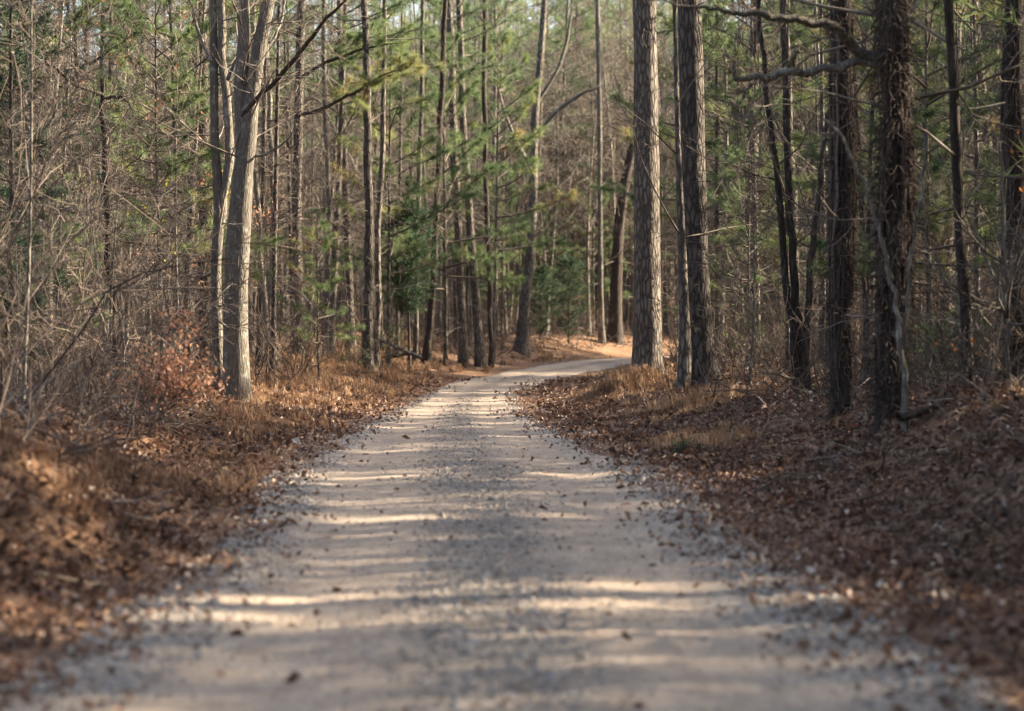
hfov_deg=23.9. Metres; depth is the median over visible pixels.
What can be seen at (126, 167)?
sapling
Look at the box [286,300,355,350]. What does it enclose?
bare shrub
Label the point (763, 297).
bare tree
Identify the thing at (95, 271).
bare shrub
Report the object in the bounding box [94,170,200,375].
sapling
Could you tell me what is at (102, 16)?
bare tree
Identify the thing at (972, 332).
bare shrub
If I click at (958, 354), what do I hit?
bare shrub
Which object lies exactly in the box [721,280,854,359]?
bare shrub
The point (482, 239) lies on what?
bare tree
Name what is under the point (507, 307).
bare shrub
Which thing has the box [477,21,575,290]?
bare tree
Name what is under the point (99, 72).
bare tree
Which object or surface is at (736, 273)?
sapling
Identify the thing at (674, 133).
bare tree
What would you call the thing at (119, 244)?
sapling
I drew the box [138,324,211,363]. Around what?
bare shrub
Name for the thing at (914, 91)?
young pine
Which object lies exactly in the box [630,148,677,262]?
bare tree
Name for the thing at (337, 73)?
bare tree
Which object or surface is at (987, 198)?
sapling
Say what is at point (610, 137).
bare tree
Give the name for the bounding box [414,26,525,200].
bare tree
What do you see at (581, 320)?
bare shrub
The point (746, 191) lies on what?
sapling
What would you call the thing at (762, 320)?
bare shrub
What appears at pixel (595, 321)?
bare shrub
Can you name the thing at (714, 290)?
young pine
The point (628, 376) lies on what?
dry grass
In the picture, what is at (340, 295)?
bare tree
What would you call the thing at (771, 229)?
sapling
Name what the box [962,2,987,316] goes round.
pine tree
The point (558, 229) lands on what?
young pine
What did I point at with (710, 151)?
bare tree
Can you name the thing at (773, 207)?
bare tree
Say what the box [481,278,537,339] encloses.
bare shrub
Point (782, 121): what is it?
bare tree
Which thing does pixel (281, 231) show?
young pine
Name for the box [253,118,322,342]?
bare tree
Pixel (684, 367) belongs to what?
slim tree
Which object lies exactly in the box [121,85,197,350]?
sapling
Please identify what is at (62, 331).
bare shrub
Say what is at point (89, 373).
bare shrub
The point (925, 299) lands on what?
bare shrub
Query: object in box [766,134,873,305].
sapling
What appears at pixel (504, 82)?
young pine
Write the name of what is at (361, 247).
bare tree
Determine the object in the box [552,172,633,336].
young pine
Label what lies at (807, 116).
bare tree
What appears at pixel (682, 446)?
green bush
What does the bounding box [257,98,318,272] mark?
bare tree
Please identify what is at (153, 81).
bare tree
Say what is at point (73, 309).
bare shrub
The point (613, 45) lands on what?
bare tree
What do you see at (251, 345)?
bare tree
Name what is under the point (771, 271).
young pine
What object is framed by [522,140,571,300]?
bare tree
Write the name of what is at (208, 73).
bare tree
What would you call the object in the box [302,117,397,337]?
bare tree
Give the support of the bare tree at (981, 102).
on the ground at (46, 492)
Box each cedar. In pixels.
[0,0,117,397]
[374,199,451,367]
[514,264,566,339]
[541,251,597,342]
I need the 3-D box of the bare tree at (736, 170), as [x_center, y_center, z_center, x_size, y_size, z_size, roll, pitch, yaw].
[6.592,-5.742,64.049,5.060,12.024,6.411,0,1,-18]
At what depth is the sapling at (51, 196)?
44.38 m
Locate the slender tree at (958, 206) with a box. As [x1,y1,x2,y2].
[764,0,974,382]
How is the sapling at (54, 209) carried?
on the ground at (46, 492)
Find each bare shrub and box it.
[0,33,321,420]
[0,42,205,399]
[0,148,330,414]
[0,189,206,447]
[0,191,175,379]
[0,210,102,426]
[0,215,131,415]
[0,253,125,402]
[0,307,120,402]
[0,308,126,396]
[0,312,45,395]
[0,315,63,390]
[0,329,134,413]
[2,354,54,396]
[3,174,315,409]
[3,315,130,397]
[4,305,168,420]
[37,335,160,426]
[37,343,150,401]
[49,316,185,391]
[68,359,136,407]
[99,282,281,374]
[137,301,197,348]
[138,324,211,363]
[181,226,377,386]
[191,310,288,346]
[248,279,399,368]
[248,281,359,380]
[248,315,334,363]
[256,298,321,349]
[276,304,316,341]
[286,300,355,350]
[291,310,380,364]
[312,264,415,369]
[312,300,362,331]
[356,297,422,331]
[394,270,487,324]
[394,294,457,345]
[404,331,450,350]
[435,325,473,353]
[451,268,538,332]
[451,283,548,334]
[451,288,496,336]
[480,256,550,352]
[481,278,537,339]
[516,292,602,338]
[529,314,582,343]
[552,294,599,336]
[572,296,621,345]
[592,276,632,333]
[617,233,730,362]
[620,320,678,364]
[660,212,776,344]
[661,255,778,351]
[662,273,783,348]
[662,286,743,348]
[662,311,713,357]
[672,311,763,372]
[676,303,779,364]
[696,99,969,384]
[703,272,872,400]
[710,264,785,352]
[711,274,769,366]
[712,317,744,358]
[714,235,909,343]
[715,324,785,365]
[718,314,785,372]
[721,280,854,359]
[728,256,923,336]
[738,289,785,352]
[739,244,923,363]
[739,310,814,367]
[751,333,817,358]
[759,240,931,366]
[760,278,874,348]
[769,316,873,398]
[775,332,871,379]
[792,187,1002,346]
[810,343,861,379]
[813,318,922,390]
[815,254,990,342]
[823,236,1013,390]
[826,251,1023,382]
[854,172,992,379]
[856,163,1002,359]
[858,225,996,368]
[870,314,1000,384]
[872,153,988,322]
[906,313,1020,391]
[907,281,1023,385]
[910,288,1023,382]
[913,273,1001,349]
[918,232,1002,352]
[918,329,1021,381]
[925,272,1003,379]
[931,321,993,388]
[996,306,1023,368]
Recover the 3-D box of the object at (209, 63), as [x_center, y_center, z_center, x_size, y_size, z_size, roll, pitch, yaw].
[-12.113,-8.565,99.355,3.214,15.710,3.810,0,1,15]
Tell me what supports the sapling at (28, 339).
on the ground at (46, 492)
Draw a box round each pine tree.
[3,0,99,327]
[42,0,146,291]
[73,1,181,330]
[104,0,179,313]
[140,0,233,330]
[173,3,316,301]
[175,0,303,236]
[207,0,451,355]
[221,0,331,333]
[270,0,420,354]
[272,0,426,350]
[392,0,503,338]
[434,0,547,333]
[436,0,522,256]
[447,0,519,325]
[481,0,606,326]
[500,0,623,332]
[519,37,571,198]
[520,0,624,324]
[596,0,707,373]
[648,0,728,384]
[702,0,800,357]
[704,32,737,294]
[722,0,813,338]
[722,0,858,340]
[747,0,958,346]
[877,4,946,329]
[914,0,992,343]
[932,1,1001,344]
[948,0,1000,313]
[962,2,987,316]
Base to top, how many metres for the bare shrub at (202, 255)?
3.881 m
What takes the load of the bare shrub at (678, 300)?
on the ground at (46, 492)
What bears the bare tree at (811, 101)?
on the ground at (46, 492)
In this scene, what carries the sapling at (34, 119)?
on the ground at (46, 492)
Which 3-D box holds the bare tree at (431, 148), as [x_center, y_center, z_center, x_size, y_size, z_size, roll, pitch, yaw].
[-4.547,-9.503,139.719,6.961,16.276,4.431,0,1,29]
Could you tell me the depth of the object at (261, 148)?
72.44 m
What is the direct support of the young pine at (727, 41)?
on the ground at (46, 492)
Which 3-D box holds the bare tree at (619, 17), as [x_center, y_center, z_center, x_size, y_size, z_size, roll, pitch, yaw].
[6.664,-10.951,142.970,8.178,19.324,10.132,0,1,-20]
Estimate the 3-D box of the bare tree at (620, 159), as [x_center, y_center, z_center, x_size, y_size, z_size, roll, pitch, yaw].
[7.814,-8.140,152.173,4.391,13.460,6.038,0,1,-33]
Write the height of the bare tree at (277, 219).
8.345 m
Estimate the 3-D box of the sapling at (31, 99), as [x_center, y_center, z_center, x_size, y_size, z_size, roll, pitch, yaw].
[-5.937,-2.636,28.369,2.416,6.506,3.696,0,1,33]
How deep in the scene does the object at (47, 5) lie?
78.13 m
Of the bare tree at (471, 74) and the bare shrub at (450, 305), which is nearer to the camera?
the bare shrub at (450, 305)
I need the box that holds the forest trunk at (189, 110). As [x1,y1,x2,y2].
[101,0,295,365]
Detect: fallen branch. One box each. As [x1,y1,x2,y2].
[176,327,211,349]
[373,337,421,358]
[384,351,413,358]
[896,397,947,421]
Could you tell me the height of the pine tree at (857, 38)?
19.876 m
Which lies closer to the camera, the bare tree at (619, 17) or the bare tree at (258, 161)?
the bare tree at (258, 161)
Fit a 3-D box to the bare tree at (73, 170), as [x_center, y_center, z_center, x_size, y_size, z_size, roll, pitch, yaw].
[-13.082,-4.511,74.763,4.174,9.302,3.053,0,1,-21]
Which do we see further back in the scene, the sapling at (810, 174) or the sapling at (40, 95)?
the sapling at (810, 174)
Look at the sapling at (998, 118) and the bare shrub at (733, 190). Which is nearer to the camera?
the bare shrub at (733, 190)
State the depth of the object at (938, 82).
80.17 m
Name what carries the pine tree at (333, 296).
on the ground at (46, 492)
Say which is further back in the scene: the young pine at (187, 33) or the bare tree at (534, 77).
the bare tree at (534, 77)
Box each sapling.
[0,0,134,404]
[0,0,163,380]
[0,4,101,366]
[0,50,86,392]
[0,58,133,383]
[0,101,116,332]
[0,104,104,372]
[0,134,46,277]
[0,147,156,376]
[0,150,57,350]
[0,170,59,384]
[0,264,48,368]
[1,0,138,382]
[2,114,105,379]
[5,0,222,381]
[9,39,260,391]
[14,132,223,412]
[20,25,254,382]
[21,162,164,373]
[24,208,109,369]
[55,166,138,281]
[61,171,242,377]
[92,0,233,373]
[93,124,174,360]
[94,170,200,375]
[100,176,175,350]
[105,300,235,436]
[114,181,343,381]
[116,352,192,428]
[117,155,218,388]
[118,236,158,322]
[120,156,206,367]
[120,199,211,312]
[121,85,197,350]
[126,131,165,335]
[129,130,225,363]
[132,219,193,295]
[165,207,257,341]
[200,83,321,291]
[222,179,315,347]
[252,235,289,310]
[256,240,287,311]
[277,203,338,330]
[280,104,364,354]
[302,147,382,356]
[339,230,384,316]
[340,193,381,321]
[341,228,395,321]
[353,217,395,324]
[374,171,403,331]
[374,255,424,337]
[401,231,455,349]
[420,199,443,303]
[437,181,501,341]
[647,65,827,381]
[654,203,740,300]
[660,205,712,369]
[664,268,711,315]
[669,203,764,334]
[671,216,733,302]
[676,210,734,292]
[706,182,744,306]
[707,157,767,349]
[708,155,782,373]
[711,206,778,327]
[712,190,813,363]
[714,186,780,338]
[735,134,818,308]
[749,204,819,363]
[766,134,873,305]
[771,200,812,313]
[775,111,867,285]
[786,132,1023,383]
[799,105,927,434]
[800,140,868,326]
[855,62,941,369]
[863,7,1023,385]
[911,118,1023,384]
[920,178,997,356]
[929,17,1023,372]
[931,184,989,312]
[941,185,1001,342]
[952,108,1023,250]
[952,239,990,334]
[989,70,1023,222]
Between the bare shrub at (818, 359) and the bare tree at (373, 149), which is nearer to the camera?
the bare shrub at (818, 359)
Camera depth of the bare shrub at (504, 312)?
117.78 m
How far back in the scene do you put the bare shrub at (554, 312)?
125.31 m
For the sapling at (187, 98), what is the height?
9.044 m
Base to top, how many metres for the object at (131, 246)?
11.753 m
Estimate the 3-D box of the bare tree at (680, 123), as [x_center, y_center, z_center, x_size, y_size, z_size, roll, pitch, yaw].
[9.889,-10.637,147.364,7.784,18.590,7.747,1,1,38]
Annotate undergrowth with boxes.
[0,308,1023,687]
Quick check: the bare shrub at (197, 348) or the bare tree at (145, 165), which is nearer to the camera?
the bare shrub at (197, 348)
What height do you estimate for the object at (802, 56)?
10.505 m
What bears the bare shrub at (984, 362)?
on the ground at (46, 492)
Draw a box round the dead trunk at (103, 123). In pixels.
[2,62,130,395]
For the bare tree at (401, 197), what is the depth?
121.84 m
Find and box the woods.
[658,0,1023,328]
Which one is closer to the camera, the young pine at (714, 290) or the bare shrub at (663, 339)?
the bare shrub at (663, 339)
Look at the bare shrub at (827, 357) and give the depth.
43.67 m
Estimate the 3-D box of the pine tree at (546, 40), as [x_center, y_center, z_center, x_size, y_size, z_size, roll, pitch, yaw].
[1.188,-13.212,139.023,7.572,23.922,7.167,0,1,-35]
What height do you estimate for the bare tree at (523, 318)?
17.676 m
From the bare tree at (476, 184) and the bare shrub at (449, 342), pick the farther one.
the bare tree at (476, 184)
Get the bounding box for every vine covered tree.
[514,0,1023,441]
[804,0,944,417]
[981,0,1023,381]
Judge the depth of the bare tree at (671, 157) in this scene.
167.66 m
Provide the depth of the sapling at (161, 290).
50.64 m
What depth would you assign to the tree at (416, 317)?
85.87 m
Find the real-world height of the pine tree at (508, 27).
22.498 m
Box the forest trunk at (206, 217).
[167,0,285,366]
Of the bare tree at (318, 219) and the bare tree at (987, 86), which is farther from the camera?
the bare tree at (318, 219)
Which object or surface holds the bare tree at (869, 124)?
on the ground at (46, 492)
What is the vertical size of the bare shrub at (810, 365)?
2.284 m
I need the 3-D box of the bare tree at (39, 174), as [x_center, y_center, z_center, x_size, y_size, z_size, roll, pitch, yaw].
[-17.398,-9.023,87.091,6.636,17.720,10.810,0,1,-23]
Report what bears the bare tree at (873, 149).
on the ground at (46, 492)
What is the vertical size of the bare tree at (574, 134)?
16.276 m
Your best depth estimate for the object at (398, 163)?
117.94 m
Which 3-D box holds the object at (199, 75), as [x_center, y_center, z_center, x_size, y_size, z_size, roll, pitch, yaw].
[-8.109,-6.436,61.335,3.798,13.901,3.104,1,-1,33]
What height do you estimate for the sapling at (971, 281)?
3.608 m
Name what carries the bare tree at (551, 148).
on the ground at (46, 492)
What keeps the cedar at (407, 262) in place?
on the ground at (46, 492)
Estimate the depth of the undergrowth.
26.78 m
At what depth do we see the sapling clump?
39.97 m
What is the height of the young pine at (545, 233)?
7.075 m
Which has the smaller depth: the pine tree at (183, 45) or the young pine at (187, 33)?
the young pine at (187, 33)
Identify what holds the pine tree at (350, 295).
on the ground at (46, 492)
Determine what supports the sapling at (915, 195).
on the ground at (46, 492)
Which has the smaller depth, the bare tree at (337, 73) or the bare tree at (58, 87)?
the bare tree at (58, 87)
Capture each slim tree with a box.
[526,0,668,343]
[591,0,761,389]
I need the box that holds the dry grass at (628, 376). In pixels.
[0,332,1023,549]
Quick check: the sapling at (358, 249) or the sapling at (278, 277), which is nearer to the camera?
the sapling at (278, 277)
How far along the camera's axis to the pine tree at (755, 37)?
62.82 m
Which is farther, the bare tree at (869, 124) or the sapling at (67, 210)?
the bare tree at (869, 124)
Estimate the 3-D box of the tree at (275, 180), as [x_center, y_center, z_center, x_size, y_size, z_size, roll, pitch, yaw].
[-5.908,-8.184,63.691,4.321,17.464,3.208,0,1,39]
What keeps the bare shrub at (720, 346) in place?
on the ground at (46, 492)
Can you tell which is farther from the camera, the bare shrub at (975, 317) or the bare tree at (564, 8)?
the bare tree at (564, 8)
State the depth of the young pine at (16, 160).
86.28 m
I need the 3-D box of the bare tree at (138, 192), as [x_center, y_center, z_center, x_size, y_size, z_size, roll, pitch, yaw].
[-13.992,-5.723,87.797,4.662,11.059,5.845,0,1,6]
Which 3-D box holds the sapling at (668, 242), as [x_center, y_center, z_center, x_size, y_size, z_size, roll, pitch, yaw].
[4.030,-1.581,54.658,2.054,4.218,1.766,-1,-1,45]
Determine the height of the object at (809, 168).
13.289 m
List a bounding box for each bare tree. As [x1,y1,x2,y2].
[0,0,206,358]
[0,0,225,377]
[0,1,87,327]
[0,1,112,369]
[0,32,74,319]
[2,1,222,347]
[4,0,134,341]
[28,0,230,367]
[35,61,150,348]
[50,2,169,272]
[55,0,223,368]
[59,6,222,324]
[76,4,186,340]
[76,7,186,351]
[79,0,234,352]
[80,1,225,323]
[99,5,259,333]
[102,56,186,295]
[122,0,209,296]
[136,0,359,361]
[136,92,173,332]
[147,64,196,242]
[150,16,236,153]
[168,0,422,357]
[169,6,359,218]
[169,31,306,234]
[219,0,367,361]
[219,0,415,309]
[220,7,329,335]
[227,62,360,311]
[233,25,361,332]
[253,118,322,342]
[253,149,288,271]
[254,96,322,283]
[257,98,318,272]
[278,64,400,326]
[288,134,363,340]
[293,0,419,357]
[302,30,398,335]
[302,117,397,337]
[304,91,396,259]
[308,48,415,285]
[314,64,414,333]
[326,115,397,333]
[340,74,435,338]
[341,81,463,346]
[350,33,440,282]
[361,45,514,238]
[374,131,431,332]
[382,18,492,337]
[391,23,509,323]
[393,0,530,364]
[393,52,510,325]
[394,49,481,274]
[395,51,489,256]
[396,48,488,183]
[396,49,436,327]
[404,43,491,330]
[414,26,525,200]
[421,84,540,259]
[421,127,478,317]
[426,0,615,335]
[428,105,504,328]
[429,72,521,248]
[431,133,511,338]
[433,106,483,315]
[451,0,605,356]
[464,76,560,301]
[466,93,509,328]
[475,102,590,331]
[475,105,560,289]
[475,132,524,277]
[477,0,627,324]
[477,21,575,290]
[480,69,557,334]
[480,98,552,325]
[480,116,549,325]
[482,64,596,265]
[488,73,576,294]
[501,0,675,232]
[502,99,588,331]
[503,39,555,328]
[504,43,560,192]
[510,36,633,326]
[512,38,586,324]
[512,122,603,330]
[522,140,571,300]
[524,101,612,319]
[526,17,631,330]
[527,32,575,259]
[539,102,632,312]
[543,0,672,325]
[543,6,674,288]
[545,0,673,335]
[548,71,673,329]
[551,0,713,317]
[554,0,709,283]
[555,92,626,217]
[561,1,674,344]
[563,45,680,335]
[565,76,628,331]
[568,152,586,329]
[570,89,622,328]
[594,61,675,208]
[596,141,630,330]
[603,120,632,247]
[618,62,671,329]
[618,63,678,329]
[621,0,819,355]
[625,79,712,333]
[625,154,677,333]
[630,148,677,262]
[632,44,731,206]
[658,0,825,354]
[658,64,713,219]
[659,20,804,270]
[660,140,676,331]
[677,59,772,350]
[705,107,743,243]
[706,0,805,334]
[708,187,775,341]
[712,0,949,219]
[714,0,922,195]
[719,0,867,305]
[733,56,826,352]
[734,1,876,314]
[742,8,877,360]
[743,84,827,292]
[743,133,784,329]
[760,52,813,316]
[793,1,968,364]
[798,33,946,328]
[812,0,971,347]
[826,104,873,350]
[859,92,938,240]
[871,0,1023,114]
[915,51,991,343]
[921,0,1023,148]
[928,0,992,209]
[961,15,1023,227]
[964,75,999,214]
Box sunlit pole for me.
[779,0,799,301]
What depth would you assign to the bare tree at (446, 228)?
140.40 m
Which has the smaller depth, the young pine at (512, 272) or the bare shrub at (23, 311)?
the bare shrub at (23, 311)
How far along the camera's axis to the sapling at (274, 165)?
56.54 m
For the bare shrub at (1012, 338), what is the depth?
31.13 m
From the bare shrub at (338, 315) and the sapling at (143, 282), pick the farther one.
the bare shrub at (338, 315)
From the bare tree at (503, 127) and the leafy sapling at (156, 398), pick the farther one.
the bare tree at (503, 127)
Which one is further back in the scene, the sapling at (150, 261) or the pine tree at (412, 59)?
the pine tree at (412, 59)
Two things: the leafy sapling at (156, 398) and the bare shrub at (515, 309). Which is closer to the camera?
the leafy sapling at (156, 398)
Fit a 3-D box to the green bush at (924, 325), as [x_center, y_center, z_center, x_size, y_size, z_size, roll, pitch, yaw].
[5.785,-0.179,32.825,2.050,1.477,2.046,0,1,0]
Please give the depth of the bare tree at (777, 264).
71.44 m
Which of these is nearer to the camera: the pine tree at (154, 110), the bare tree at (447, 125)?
the pine tree at (154, 110)
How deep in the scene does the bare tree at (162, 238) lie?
99.49 m
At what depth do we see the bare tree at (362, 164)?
107.47 m
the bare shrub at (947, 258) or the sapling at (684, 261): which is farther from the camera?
the bare shrub at (947, 258)
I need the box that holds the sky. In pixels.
[0,0,918,78]
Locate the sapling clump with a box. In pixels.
[669,0,880,392]
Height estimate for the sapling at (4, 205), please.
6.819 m
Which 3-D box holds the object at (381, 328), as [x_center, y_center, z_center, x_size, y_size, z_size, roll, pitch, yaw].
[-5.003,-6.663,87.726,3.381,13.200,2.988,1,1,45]
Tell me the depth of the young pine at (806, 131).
84.75 m
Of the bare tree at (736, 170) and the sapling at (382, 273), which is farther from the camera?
the sapling at (382, 273)
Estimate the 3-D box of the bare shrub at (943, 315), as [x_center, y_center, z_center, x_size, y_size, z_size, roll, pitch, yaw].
[5.513,-0.561,33.267,3.048,2.232,1.885,0,1,41]
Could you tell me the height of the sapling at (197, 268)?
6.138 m
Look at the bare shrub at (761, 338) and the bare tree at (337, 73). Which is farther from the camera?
the bare tree at (337, 73)
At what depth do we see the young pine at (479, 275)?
152.17 m
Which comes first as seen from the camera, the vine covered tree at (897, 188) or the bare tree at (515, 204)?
the vine covered tree at (897, 188)
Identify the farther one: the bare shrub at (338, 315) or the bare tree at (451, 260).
the bare tree at (451, 260)
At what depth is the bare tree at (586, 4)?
156.35 m
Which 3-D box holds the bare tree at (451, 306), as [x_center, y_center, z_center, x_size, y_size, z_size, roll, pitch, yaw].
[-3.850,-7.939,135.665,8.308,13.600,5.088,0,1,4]
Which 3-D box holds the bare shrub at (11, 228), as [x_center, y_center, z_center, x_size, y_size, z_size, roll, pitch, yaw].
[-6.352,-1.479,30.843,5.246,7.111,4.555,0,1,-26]
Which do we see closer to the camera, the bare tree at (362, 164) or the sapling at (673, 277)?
the sapling at (673, 277)
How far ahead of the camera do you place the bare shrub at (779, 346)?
57.74 m
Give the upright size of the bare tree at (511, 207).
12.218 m
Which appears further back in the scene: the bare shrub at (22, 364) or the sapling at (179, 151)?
the sapling at (179, 151)
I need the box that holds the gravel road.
[7,356,1003,710]
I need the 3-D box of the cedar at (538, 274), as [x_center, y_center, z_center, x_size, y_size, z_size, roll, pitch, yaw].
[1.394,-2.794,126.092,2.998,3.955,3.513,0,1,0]
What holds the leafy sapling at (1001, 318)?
on the ground at (46, 492)
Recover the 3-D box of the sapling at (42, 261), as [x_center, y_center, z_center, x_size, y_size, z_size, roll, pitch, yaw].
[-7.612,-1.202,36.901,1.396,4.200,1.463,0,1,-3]
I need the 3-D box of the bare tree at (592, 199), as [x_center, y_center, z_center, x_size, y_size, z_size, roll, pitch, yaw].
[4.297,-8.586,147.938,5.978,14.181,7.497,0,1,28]
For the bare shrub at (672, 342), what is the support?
on the ground at (46, 492)
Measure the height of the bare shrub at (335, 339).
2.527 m
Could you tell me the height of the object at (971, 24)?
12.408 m
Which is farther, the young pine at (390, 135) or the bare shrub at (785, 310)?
the young pine at (390, 135)
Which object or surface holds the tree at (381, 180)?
on the ground at (46, 492)
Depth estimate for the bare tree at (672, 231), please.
147.83 m
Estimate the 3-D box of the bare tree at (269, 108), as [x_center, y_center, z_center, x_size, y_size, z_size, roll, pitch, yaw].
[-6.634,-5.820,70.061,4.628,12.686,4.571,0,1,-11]
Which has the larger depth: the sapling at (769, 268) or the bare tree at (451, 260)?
the bare tree at (451, 260)
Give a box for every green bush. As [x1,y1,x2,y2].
[336,320,414,385]
[667,432,697,455]
[714,268,788,373]
[857,291,1003,387]
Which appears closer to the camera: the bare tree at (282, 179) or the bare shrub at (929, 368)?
the bare shrub at (929, 368)
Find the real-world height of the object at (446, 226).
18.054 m
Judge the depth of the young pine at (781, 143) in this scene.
83.15 m
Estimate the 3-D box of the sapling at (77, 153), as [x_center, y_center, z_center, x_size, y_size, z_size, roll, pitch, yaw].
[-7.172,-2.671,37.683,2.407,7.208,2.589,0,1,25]
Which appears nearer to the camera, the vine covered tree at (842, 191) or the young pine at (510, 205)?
the vine covered tree at (842, 191)
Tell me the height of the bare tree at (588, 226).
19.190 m
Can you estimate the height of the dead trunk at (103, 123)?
6.058 m
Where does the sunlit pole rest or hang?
on the ground at (46, 492)
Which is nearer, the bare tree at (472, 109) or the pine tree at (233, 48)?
the pine tree at (233, 48)
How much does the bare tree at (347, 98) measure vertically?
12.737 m
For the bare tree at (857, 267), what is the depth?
64.45 m
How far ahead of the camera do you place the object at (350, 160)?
114.41 m
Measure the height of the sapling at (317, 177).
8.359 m
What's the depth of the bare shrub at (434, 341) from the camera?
95.77 m
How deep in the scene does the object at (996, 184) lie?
52.93 m
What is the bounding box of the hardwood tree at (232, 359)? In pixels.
[75,0,370,401]
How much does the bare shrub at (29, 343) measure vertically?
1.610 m
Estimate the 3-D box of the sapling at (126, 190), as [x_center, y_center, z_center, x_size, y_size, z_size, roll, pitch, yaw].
[-6.604,-2.471,41.636,3.730,6.550,2.479,0,1,33]
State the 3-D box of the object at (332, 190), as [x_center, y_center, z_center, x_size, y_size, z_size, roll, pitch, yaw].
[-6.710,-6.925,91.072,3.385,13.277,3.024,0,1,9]
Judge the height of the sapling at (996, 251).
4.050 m
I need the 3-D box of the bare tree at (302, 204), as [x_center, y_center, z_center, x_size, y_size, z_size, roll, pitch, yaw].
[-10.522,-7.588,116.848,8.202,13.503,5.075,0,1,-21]
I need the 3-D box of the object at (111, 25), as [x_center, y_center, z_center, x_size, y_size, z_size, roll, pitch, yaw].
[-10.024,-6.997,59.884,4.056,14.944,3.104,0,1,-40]
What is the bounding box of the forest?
[0,0,990,334]
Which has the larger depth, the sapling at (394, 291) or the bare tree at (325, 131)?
the sapling at (394, 291)
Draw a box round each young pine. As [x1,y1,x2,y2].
[0,0,154,362]
[0,0,206,365]
[0,68,78,273]
[1,70,93,323]
[8,172,116,392]
[40,0,289,378]
[54,0,230,374]
[163,139,228,324]
[253,178,308,282]
[274,206,365,379]
[301,13,481,365]
[373,29,536,365]
[382,238,435,334]
[431,27,579,360]
[448,214,487,294]
[465,172,546,334]
[469,214,521,335]
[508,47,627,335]
[515,208,569,334]
[539,168,583,321]
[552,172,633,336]
[554,252,594,334]
[573,238,597,316]
[590,0,779,335]
[629,0,829,353]
[706,85,826,361]
[708,240,733,329]
[714,0,868,313]
[716,1,939,355]
[730,137,813,335]
[746,0,999,385]
[761,8,877,316]
[764,52,876,300]
[799,0,1023,387]
[859,0,1023,376]
[862,38,991,348]
[865,1,999,333]

